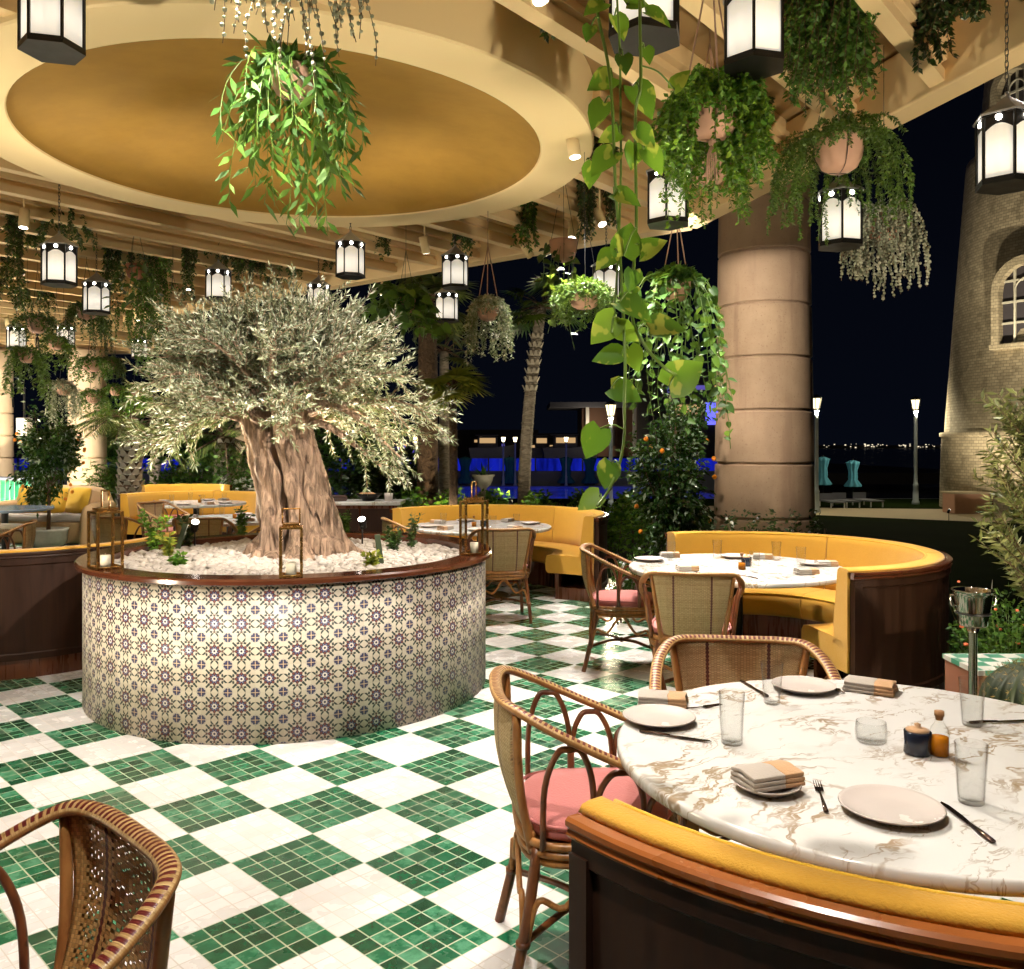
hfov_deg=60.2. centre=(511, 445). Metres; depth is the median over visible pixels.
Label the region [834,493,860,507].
lounger
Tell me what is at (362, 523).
spike spotlight
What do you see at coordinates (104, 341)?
trailing plant
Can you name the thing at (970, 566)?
ground
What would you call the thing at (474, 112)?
canopy roof
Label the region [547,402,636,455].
flat roof house
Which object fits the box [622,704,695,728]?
plate
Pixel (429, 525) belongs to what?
plate
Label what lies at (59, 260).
hanging lantern
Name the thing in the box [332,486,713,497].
pool water
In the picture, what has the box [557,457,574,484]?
closed parasol
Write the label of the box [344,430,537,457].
flat roof house
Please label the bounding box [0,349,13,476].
stone column
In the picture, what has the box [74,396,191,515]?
palm tree
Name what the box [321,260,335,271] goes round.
trailing plant
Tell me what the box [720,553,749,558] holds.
plate
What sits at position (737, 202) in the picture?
hanging plant
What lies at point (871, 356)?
sky
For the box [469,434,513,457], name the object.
building
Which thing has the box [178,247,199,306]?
trailing plant
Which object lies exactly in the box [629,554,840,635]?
round table
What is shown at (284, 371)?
olive tree
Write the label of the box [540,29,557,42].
trailing plant
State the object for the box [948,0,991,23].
trailing plant
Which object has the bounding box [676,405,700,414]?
window
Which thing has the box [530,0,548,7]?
ceiling spotlight
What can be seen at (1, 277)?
trailing plant
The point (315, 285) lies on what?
hanging lantern
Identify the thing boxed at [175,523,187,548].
marker stick
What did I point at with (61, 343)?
hanging plant
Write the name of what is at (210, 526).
rattan armchair
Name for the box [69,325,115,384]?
hanging plant
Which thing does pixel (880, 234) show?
hanging plant
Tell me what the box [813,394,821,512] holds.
street lamp
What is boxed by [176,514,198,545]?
leafy sprig
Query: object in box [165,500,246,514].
round table
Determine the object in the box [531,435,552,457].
moored boat
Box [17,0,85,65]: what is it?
hanging lantern
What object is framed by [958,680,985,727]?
glass tumbler
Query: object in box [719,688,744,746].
glass tumbler
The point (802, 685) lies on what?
plate
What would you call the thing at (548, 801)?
rattan armchair
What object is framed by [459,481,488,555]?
brass lantern
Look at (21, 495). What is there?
cushion
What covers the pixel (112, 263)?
trailing plant
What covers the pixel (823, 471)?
closed parasol
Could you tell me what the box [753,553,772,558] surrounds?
folded napkin
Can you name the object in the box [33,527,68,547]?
plant pot
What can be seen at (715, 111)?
hanging plant
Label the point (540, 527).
round table
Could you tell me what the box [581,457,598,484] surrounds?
closed parasol
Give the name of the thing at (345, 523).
leafy sprig
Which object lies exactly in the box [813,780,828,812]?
fork
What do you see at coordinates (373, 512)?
service console
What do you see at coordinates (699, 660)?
rattan armchair
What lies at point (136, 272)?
hanging plant
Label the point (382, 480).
garden bush
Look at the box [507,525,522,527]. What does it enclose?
folded napkin
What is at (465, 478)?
closed parasol
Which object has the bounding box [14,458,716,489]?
promenade wall
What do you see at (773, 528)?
flowering shrub
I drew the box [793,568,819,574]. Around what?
folded napkin
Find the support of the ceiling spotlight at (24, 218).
hanging from the canopy roof
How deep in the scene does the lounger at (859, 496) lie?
24.22 m
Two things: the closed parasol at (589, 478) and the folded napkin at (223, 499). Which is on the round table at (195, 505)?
the folded napkin at (223, 499)
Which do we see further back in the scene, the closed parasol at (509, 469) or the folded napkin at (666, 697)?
the closed parasol at (509, 469)
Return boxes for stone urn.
[472,474,494,503]
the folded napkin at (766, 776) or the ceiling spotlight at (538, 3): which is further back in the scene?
the ceiling spotlight at (538, 3)
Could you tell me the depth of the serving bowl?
11.21 m
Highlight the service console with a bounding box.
[335,499,405,531]
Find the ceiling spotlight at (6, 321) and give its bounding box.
[3,314,10,326]
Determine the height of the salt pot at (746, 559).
0.086 m
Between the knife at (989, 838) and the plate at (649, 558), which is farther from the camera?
the plate at (649, 558)
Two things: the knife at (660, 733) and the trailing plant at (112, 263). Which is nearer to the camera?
the knife at (660, 733)
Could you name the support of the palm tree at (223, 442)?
on the ground
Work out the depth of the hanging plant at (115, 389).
12.44 m
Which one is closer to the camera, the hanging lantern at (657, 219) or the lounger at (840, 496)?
the hanging lantern at (657, 219)
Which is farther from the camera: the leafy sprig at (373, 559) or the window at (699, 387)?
the window at (699, 387)
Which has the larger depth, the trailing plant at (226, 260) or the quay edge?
the quay edge
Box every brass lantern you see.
[87,490,123,569]
[279,508,302,577]
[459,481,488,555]
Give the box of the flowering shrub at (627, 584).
[607,547,651,624]
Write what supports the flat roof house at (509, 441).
on the bank
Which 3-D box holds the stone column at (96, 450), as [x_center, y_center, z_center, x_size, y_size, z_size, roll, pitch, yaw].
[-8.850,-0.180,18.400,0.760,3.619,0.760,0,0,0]
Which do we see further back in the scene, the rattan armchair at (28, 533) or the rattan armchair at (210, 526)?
the rattan armchair at (210, 526)
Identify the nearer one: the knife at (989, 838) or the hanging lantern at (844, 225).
the knife at (989, 838)
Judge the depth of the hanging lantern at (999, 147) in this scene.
3.89 m
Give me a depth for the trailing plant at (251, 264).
10.02 m
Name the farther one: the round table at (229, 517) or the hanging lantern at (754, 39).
the round table at (229, 517)
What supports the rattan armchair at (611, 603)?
on the terrace floor
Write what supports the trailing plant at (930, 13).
hanging from the canopy roof
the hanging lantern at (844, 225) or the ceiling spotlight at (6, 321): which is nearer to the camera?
the hanging lantern at (844, 225)
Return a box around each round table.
[0,505,53,549]
[0,523,22,532]
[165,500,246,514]
[166,514,258,533]
[410,520,551,600]
[617,679,1023,896]
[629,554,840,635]
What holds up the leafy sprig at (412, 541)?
on the gravel
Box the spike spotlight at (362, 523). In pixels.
[358,517,366,543]
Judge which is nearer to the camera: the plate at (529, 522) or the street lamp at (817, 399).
the plate at (529, 522)
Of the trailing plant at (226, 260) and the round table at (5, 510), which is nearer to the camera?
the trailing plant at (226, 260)
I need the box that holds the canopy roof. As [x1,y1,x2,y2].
[0,0,1023,353]
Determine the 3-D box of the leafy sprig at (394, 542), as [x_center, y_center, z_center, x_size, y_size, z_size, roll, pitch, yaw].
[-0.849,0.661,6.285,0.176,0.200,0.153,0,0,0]
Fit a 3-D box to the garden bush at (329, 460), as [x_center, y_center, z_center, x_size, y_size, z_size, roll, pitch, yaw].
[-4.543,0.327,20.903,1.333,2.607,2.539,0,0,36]
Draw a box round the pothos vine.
[578,0,702,509]
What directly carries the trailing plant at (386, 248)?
hanging from the canopy roof
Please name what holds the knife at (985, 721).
on the round table at (812, 737)
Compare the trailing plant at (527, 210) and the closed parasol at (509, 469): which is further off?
the closed parasol at (509, 469)
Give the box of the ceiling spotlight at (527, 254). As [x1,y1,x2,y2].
[519,241,533,258]
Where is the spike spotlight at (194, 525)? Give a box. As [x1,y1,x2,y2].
[190,519,198,545]
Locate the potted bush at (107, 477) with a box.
[81,458,118,515]
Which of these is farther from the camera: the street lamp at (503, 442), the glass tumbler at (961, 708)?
the street lamp at (503, 442)
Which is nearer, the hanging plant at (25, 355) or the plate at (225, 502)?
the hanging plant at (25, 355)
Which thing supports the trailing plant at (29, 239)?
hanging from the canopy roof
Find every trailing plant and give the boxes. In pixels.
[0,214,29,316]
[0,256,18,310]
[13,282,34,314]
[24,234,45,256]
[34,207,98,251]
[35,291,56,325]
[90,318,113,356]
[101,247,125,311]
[111,308,134,345]
[126,252,147,263]
[127,255,170,377]
[157,257,173,279]
[163,282,180,294]
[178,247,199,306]
[202,251,219,261]
[219,255,243,271]
[232,258,257,291]
[251,261,267,280]
[265,276,286,292]
[275,265,296,278]
[295,268,302,278]
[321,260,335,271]
[373,236,391,260]
[450,234,475,256]
[510,201,539,252]
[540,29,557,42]
[576,179,598,241]
[586,136,619,160]
[601,190,618,228]
[762,96,774,118]
[778,0,886,123]
[910,0,959,73]
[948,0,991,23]
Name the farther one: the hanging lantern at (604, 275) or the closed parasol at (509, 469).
the closed parasol at (509, 469)
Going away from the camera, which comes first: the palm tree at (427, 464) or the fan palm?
the fan palm
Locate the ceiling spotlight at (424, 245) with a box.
[419,226,430,253]
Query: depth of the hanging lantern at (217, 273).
9.19 m
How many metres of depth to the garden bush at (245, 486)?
16.29 m
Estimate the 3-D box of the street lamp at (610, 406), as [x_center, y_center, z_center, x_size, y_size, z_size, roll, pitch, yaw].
[2.042,0.345,18.259,0.268,2.570,0.232,0,0,0]
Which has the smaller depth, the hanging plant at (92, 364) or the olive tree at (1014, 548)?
the olive tree at (1014, 548)
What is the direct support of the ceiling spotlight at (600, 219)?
hanging from the canopy roof
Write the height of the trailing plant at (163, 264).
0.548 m
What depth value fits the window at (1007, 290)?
21.05 m
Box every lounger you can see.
[819,493,845,507]
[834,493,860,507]
[851,492,883,506]
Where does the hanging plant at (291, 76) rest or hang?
hanging from the canopy roof
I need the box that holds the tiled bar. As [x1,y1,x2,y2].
[0,477,39,500]
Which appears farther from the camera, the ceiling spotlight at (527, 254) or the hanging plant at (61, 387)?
the hanging plant at (61, 387)
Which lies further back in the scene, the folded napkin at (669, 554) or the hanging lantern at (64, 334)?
the hanging lantern at (64, 334)
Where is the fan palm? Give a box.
[414,363,493,504]
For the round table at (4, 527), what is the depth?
9.30 m
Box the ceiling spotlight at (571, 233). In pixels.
[567,215,577,238]
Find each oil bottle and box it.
[738,553,744,569]
[931,709,948,757]
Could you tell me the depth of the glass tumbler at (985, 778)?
2.08 m
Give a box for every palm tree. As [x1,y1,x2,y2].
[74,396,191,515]
[105,397,205,483]
[173,421,250,490]
[373,272,479,505]
[406,325,480,504]
[498,272,584,504]
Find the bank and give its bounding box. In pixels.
[812,462,939,483]
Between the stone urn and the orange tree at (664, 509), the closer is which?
the orange tree at (664, 509)
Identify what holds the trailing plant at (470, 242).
hanging from the canopy roof
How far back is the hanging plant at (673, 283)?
5.89 m
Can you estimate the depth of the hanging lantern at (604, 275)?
7.81 m
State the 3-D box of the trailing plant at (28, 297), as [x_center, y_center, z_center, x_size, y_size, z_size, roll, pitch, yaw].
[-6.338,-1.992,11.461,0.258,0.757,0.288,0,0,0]
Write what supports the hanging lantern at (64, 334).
hanging from the canopy roof
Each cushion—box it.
[17,486,41,512]
[41,487,68,512]
[65,487,91,512]
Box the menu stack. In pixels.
[333,495,347,500]
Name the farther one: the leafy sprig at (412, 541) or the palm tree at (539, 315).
the palm tree at (539, 315)
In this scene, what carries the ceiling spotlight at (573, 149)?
hanging from the canopy roof
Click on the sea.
(928, 458)
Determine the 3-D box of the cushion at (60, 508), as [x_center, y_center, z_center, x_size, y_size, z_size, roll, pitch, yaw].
[-7.580,0.900,14.640,0.440,0.440,0.170,0,-17,7]
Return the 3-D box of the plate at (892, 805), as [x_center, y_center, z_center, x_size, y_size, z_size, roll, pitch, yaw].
[0.877,0.838,2.043,0.232,0.022,0.232,0,0,0]
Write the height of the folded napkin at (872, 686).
0.039 m
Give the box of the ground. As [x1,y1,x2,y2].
[114,499,1023,652]
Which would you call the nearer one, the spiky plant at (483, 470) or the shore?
the spiky plant at (483, 470)
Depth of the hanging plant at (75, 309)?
9.44 m
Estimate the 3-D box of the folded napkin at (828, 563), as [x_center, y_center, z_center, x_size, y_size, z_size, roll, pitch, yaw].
[2.220,0.827,6.237,0.146,0.039,0.095,0,0,-1]
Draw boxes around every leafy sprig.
[137,507,172,549]
[152,530,176,556]
[166,550,187,565]
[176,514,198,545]
[234,505,255,533]
[339,510,351,530]
[360,549,383,565]
[380,525,404,550]
[405,512,424,546]
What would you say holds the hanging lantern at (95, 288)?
hanging from the canopy roof
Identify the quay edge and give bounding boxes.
[461,498,938,498]
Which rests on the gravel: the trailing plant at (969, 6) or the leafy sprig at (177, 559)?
the leafy sprig at (177, 559)
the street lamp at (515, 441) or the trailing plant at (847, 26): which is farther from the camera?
the street lamp at (515, 441)
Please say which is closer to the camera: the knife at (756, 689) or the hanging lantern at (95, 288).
the knife at (756, 689)
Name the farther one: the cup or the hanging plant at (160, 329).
the cup
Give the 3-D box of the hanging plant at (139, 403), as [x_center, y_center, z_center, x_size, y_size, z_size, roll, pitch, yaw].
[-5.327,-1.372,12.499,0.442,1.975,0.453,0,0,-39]
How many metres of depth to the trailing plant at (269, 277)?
11.18 m
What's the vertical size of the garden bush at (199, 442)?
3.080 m
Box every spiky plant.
[473,462,491,474]
[946,580,1011,652]
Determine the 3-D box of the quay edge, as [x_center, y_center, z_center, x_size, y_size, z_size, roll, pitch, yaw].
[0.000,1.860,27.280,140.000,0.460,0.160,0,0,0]
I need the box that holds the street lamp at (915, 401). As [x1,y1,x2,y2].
[910,396,920,503]
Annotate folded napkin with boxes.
[218,498,228,500]
[429,519,445,523]
[437,525,453,529]
[500,518,514,521]
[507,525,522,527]
[637,689,687,708]
[660,552,679,556]
[675,564,698,570]
[730,760,804,793]
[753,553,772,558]
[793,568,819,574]
[814,560,838,566]
[842,675,898,696]
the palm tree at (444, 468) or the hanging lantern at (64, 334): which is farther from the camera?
the palm tree at (444, 468)
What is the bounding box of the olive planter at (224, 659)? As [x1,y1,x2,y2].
[74,531,491,744]
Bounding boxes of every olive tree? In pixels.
[108,260,463,565]
[968,387,1023,602]
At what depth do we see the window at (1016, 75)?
21.71 m
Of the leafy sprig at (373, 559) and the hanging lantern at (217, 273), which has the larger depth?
the hanging lantern at (217, 273)
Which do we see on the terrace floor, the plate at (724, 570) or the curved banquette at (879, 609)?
the curved banquette at (879, 609)
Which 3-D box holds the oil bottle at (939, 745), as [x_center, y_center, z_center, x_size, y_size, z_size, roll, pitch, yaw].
[1.172,0.788,2.422,0.052,0.122,0.052,0,0,0]
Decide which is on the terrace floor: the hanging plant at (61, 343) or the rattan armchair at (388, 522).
the rattan armchair at (388, 522)
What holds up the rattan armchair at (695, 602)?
on the terrace floor
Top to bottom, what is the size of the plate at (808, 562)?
0.022 m
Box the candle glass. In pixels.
[855,719,887,745]
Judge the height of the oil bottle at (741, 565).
0.115 m
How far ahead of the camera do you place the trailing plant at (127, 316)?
13.24 m
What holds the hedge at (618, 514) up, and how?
on the ground
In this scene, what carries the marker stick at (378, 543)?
on the gravel
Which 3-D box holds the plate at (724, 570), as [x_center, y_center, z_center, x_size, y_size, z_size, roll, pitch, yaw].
[1.384,0.838,5.800,0.220,0.022,0.220,0,0,0]
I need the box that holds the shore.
[14,445,940,448]
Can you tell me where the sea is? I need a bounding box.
[12,449,940,497]
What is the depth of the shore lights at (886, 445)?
598.97 m
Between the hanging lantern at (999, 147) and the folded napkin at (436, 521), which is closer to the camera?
the hanging lantern at (999, 147)
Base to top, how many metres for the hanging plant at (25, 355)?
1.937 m
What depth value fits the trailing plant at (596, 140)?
6.09 m
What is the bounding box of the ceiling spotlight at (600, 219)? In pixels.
[593,188,606,227]
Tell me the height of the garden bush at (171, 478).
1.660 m
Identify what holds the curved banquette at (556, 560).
on the terrace floor
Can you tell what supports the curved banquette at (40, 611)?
on the terrace floor
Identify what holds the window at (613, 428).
in the flat roof house at (588, 412)
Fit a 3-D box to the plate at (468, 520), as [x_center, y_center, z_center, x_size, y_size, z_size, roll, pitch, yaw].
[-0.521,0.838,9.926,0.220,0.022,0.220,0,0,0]
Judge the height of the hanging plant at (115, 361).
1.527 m
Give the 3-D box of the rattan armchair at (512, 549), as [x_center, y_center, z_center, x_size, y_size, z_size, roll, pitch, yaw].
[-0.098,1.169,8.147,0.644,0.870,0.584,0,0,-8]
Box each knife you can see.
[639,729,711,741]
[739,680,768,696]
[940,801,995,842]
[969,719,1023,723]
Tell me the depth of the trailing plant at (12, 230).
7.94 m
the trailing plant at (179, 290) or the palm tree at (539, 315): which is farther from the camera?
the palm tree at (539, 315)
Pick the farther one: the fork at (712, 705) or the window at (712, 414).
the window at (712, 414)
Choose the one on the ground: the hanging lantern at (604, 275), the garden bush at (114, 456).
the garden bush at (114, 456)
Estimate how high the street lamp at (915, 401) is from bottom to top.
3.022 m
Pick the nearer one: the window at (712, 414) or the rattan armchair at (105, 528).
the rattan armchair at (105, 528)
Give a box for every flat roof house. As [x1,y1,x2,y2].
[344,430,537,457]
[498,433,598,457]
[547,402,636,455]
[627,369,717,457]
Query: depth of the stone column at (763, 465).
10.30 m
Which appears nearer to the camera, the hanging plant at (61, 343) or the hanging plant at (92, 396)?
the hanging plant at (61, 343)
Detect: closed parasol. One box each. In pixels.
[458,456,473,484]
[501,456,517,484]
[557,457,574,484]
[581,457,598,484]
[818,455,831,501]
[844,459,861,499]
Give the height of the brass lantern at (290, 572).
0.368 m
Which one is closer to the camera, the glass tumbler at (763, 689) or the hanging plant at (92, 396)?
the glass tumbler at (763, 689)
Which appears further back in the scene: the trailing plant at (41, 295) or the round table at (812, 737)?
the trailing plant at (41, 295)
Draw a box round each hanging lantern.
[5,311,26,349]
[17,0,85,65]
[39,184,78,288]
[56,313,74,347]
[81,233,111,315]
[131,337,147,358]
[204,254,232,301]
[306,258,330,313]
[334,223,365,279]
[434,288,459,323]
[441,235,468,290]
[591,208,619,301]
[608,0,679,56]
[646,168,688,230]
[723,0,783,81]
[817,71,863,251]
[973,0,1023,194]
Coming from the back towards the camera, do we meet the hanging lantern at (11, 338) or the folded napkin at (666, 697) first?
the hanging lantern at (11, 338)
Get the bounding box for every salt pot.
[741,554,751,566]
[903,722,931,757]
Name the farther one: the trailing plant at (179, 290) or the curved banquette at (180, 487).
the curved banquette at (180, 487)
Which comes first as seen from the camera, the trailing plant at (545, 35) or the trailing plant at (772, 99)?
the trailing plant at (545, 35)
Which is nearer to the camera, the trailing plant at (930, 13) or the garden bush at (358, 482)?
the trailing plant at (930, 13)
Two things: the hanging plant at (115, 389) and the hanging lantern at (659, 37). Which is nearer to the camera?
the hanging lantern at (659, 37)
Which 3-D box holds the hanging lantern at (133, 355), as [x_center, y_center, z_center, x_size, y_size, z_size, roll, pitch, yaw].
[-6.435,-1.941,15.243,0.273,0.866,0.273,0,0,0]
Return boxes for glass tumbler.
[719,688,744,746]
[760,660,783,704]
[954,739,988,806]
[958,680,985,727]
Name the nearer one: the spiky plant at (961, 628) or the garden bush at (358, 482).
the spiky plant at (961, 628)
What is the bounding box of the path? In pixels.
[626,505,1018,522]
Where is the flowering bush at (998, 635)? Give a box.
[944,581,1023,667]
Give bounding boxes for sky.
[12,83,983,444]
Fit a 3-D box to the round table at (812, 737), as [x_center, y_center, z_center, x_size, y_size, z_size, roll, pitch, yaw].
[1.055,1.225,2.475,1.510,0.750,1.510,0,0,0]
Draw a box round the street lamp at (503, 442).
[501,436,505,485]
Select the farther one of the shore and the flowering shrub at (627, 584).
the shore
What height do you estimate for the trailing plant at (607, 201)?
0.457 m
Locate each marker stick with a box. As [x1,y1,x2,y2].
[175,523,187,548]
[374,534,383,563]
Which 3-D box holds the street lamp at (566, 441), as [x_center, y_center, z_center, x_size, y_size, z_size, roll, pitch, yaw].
[2.208,0.604,36.000,0.214,2.052,0.185,0,0,0]
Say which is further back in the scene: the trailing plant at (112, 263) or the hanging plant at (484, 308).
the trailing plant at (112, 263)
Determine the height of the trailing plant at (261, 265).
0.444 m
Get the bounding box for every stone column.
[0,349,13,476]
[67,349,106,488]
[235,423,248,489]
[714,174,814,532]
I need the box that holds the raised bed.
[942,653,1023,695]
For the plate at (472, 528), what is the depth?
8.90 m
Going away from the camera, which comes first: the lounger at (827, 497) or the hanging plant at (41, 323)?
the hanging plant at (41, 323)
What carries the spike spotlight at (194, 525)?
on the gravel
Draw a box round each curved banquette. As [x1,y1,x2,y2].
[0,532,178,680]
[117,491,260,539]
[141,484,231,491]
[389,504,608,601]
[565,796,1023,968]
[665,531,952,689]
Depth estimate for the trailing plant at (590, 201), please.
7.55 m
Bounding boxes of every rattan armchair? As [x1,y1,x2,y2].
[0,519,37,548]
[0,799,181,968]
[90,515,159,542]
[136,500,188,537]
[153,500,182,519]
[172,517,237,536]
[248,526,260,532]
[381,517,421,533]
[467,528,535,623]
[489,665,698,968]
[579,543,654,671]
[638,571,744,682]
[649,634,841,840]
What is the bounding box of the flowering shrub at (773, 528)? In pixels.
[700,509,825,533]
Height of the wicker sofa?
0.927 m
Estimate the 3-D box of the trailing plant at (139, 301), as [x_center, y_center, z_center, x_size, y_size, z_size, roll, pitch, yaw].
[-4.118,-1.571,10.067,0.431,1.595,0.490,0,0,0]
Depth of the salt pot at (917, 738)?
2.41 m
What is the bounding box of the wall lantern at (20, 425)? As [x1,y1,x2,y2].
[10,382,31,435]
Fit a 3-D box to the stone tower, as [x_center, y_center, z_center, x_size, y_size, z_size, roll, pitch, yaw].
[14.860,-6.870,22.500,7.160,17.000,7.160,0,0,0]
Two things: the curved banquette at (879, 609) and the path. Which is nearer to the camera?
the curved banquette at (879, 609)
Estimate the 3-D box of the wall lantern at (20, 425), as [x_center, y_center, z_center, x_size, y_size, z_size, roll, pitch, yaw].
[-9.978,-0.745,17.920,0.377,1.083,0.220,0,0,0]
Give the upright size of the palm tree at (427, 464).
4.691 m
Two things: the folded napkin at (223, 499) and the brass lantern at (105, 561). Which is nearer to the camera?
the brass lantern at (105, 561)
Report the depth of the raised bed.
4.53 m
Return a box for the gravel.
[114,537,462,574]
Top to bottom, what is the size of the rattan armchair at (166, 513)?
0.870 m
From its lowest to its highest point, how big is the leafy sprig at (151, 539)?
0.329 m
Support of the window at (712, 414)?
in the flat roof house at (642, 423)
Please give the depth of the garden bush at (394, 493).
13.27 m
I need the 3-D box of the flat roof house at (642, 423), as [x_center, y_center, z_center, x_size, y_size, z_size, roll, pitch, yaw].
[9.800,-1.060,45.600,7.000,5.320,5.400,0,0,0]
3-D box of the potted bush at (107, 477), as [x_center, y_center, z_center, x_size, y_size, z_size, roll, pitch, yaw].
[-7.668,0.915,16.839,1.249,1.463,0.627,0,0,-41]
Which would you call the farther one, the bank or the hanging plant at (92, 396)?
the bank
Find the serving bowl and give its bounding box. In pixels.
[356,492,381,500]
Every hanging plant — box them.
[0,311,57,406]
[7,271,66,349]
[37,288,79,375]
[43,356,84,428]
[60,257,112,346]
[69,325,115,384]
[77,373,112,421]
[92,333,128,384]
[99,301,132,418]
[102,237,164,323]
[119,298,152,417]
[148,276,183,341]
[210,0,377,78]
[210,2,370,237]
[357,252,450,344]
[462,211,514,365]
[533,185,579,349]
[548,152,619,331]
[626,229,737,448]
[651,0,781,207]
[657,29,754,228]
[764,87,914,245]
[839,45,930,299]
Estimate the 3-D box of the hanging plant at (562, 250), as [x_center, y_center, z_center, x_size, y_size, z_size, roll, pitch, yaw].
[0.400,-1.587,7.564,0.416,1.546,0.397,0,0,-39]
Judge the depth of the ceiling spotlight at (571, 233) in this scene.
7.97 m
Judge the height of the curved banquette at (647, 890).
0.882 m
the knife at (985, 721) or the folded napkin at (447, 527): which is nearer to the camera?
the knife at (985, 721)
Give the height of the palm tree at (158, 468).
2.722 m
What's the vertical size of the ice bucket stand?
0.934 m
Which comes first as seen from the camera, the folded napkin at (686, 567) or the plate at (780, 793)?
the plate at (780, 793)
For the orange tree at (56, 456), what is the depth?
13.75 m
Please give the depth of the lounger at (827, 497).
23.76 m
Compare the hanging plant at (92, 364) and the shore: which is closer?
the hanging plant at (92, 364)
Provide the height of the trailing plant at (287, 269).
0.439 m
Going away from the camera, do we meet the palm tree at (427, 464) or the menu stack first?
the menu stack
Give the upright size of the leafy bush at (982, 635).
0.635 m
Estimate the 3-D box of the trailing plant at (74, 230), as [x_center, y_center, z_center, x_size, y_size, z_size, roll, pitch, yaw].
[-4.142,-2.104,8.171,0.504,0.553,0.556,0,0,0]
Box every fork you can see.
[686,703,722,708]
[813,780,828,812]
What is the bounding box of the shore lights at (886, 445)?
[824,444,934,447]
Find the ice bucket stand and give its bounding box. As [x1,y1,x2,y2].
[949,586,996,695]
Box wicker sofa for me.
[0,485,115,544]
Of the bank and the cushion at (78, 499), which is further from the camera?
the bank
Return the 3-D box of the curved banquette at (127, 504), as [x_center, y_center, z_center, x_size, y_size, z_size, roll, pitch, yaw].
[-4.776,1.159,13.691,2.294,0.882,1.098,0,0,0]
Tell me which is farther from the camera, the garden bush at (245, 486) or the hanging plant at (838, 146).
the garden bush at (245, 486)
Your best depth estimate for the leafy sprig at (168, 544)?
5.95 m
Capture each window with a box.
[608,428,614,445]
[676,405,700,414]
[695,385,704,389]
[706,403,717,424]
[989,254,1023,350]
[990,63,1023,107]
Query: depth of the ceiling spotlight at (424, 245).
8.57 m
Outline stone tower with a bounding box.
[939,63,1023,513]
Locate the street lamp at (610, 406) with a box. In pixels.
[604,401,616,524]
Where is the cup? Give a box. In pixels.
[384,493,392,500]
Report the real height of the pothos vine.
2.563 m
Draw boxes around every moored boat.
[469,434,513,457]
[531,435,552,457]
[542,434,596,457]
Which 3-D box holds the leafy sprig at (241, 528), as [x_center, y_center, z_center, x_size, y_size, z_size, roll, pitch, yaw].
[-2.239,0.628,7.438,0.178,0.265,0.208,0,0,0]
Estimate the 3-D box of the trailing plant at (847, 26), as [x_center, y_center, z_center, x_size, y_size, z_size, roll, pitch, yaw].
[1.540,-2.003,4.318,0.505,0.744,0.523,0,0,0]
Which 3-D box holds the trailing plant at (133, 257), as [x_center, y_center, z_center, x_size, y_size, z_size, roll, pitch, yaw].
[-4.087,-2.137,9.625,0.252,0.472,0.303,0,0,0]
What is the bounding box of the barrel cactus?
[976,657,1023,704]
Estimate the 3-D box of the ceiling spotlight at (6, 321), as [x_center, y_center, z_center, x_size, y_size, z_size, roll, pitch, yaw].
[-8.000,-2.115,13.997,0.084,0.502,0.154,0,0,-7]
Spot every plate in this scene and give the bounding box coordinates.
[218,501,231,503]
[419,524,439,527]
[456,519,474,521]
[467,527,480,530]
[520,521,539,524]
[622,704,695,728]
[635,556,663,561]
[706,569,739,573]
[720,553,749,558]
[734,780,801,797]
[771,675,836,694]
[798,560,825,565]
[838,784,946,825]
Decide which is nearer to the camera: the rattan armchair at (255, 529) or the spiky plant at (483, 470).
the rattan armchair at (255, 529)
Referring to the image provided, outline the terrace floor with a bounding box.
[0,543,1023,968]
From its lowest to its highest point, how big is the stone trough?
0.525 m
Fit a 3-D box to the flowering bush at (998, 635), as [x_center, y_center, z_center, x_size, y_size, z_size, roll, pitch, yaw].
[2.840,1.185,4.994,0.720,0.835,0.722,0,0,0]
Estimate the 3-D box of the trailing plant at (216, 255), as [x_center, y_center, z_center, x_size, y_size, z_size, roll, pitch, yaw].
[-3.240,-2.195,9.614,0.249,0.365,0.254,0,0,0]
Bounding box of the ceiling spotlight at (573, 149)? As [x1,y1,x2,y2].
[566,138,580,159]
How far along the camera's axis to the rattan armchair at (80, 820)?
1.76 m
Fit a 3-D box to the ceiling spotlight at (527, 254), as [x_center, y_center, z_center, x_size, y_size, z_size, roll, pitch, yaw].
[0.147,-2.116,8.798,0.168,0.499,0.084,0,0,-40]
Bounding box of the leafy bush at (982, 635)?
[950,607,1023,652]
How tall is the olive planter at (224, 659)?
0.888 m
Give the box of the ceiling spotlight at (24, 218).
[18,198,29,228]
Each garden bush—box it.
[106,400,147,492]
[142,446,253,490]
[161,389,236,481]
[220,471,254,490]
[314,411,361,494]
[324,427,410,498]
[331,486,428,506]
[366,449,416,506]
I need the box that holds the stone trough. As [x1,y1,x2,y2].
[940,491,990,513]
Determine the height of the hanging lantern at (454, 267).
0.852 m
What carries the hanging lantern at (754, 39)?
hanging from the canopy roof
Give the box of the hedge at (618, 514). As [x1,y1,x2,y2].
[396,486,652,554]
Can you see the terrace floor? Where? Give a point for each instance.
(386, 849)
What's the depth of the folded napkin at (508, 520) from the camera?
9.84 m
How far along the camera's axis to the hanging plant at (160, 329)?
9.46 m
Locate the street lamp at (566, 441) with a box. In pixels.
[564,436,567,485]
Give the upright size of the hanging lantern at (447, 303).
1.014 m
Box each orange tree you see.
[5,399,89,529]
[616,383,717,555]
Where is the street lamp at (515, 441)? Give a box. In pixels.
[513,436,517,485]
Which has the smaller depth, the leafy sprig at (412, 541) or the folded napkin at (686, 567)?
the folded napkin at (686, 567)

